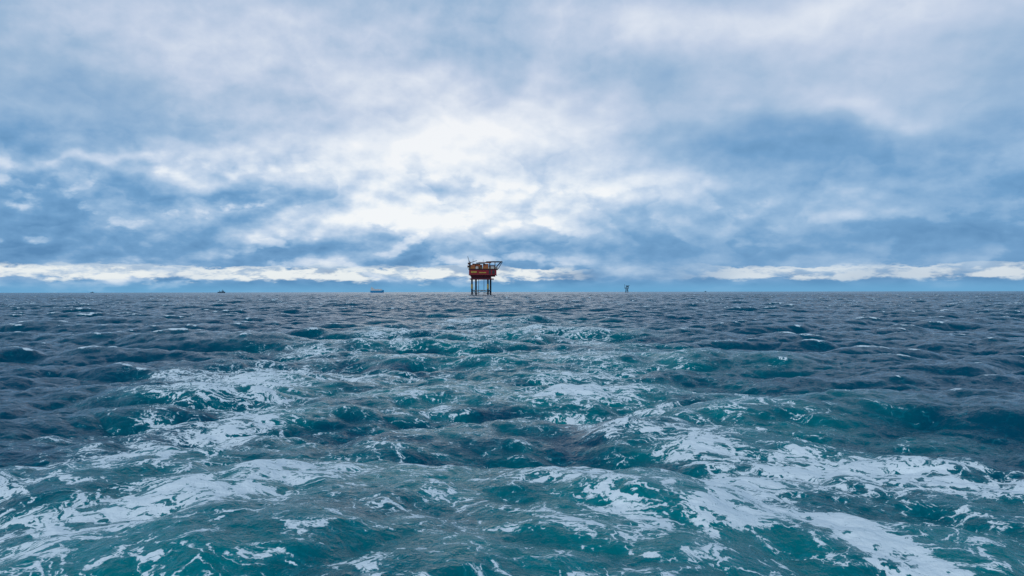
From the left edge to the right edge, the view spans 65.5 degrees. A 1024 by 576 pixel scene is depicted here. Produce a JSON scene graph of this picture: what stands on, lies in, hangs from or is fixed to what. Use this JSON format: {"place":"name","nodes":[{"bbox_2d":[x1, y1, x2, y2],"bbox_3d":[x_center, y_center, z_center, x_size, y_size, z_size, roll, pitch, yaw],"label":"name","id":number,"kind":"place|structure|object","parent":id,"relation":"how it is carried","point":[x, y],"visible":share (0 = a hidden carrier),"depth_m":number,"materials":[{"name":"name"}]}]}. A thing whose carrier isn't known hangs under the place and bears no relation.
{"place":"outdoors","nodes":[
{"label":"outdoors","id":0,"kind":"place"},
{"bbox_2d":[0,291,1023,575],"bbox_3d":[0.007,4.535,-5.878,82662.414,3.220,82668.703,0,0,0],"label":"sea water","id":1,"kind":"structure","parent":0,"point":[850,433],"depth_m":25.17,"materials":[{"name":"teal liquid"}]},
{"bbox_2d":[370,286,383,292],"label":"cargo ship","id":2,"kind":"object","parent":1,"relation":"on","point":[373,290],"visible":0.91,"depth_m":5194.26,"materials":[{"name":"blue paint"}]},
{"bbox_2d":[467,258,502,294],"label":"offshore gas platform","id":3,"kind":"structure","parent":1,"relation":"in","point":[477,272],"depth_m":1087.98,"materials":[{"name":"metal"}]},
{"bbox_2d":[0,0,1023,292],"label":"sky","id":4,"kind":"structure","parent":0,"point":[147,146],"materials":[{"name":"blue"}]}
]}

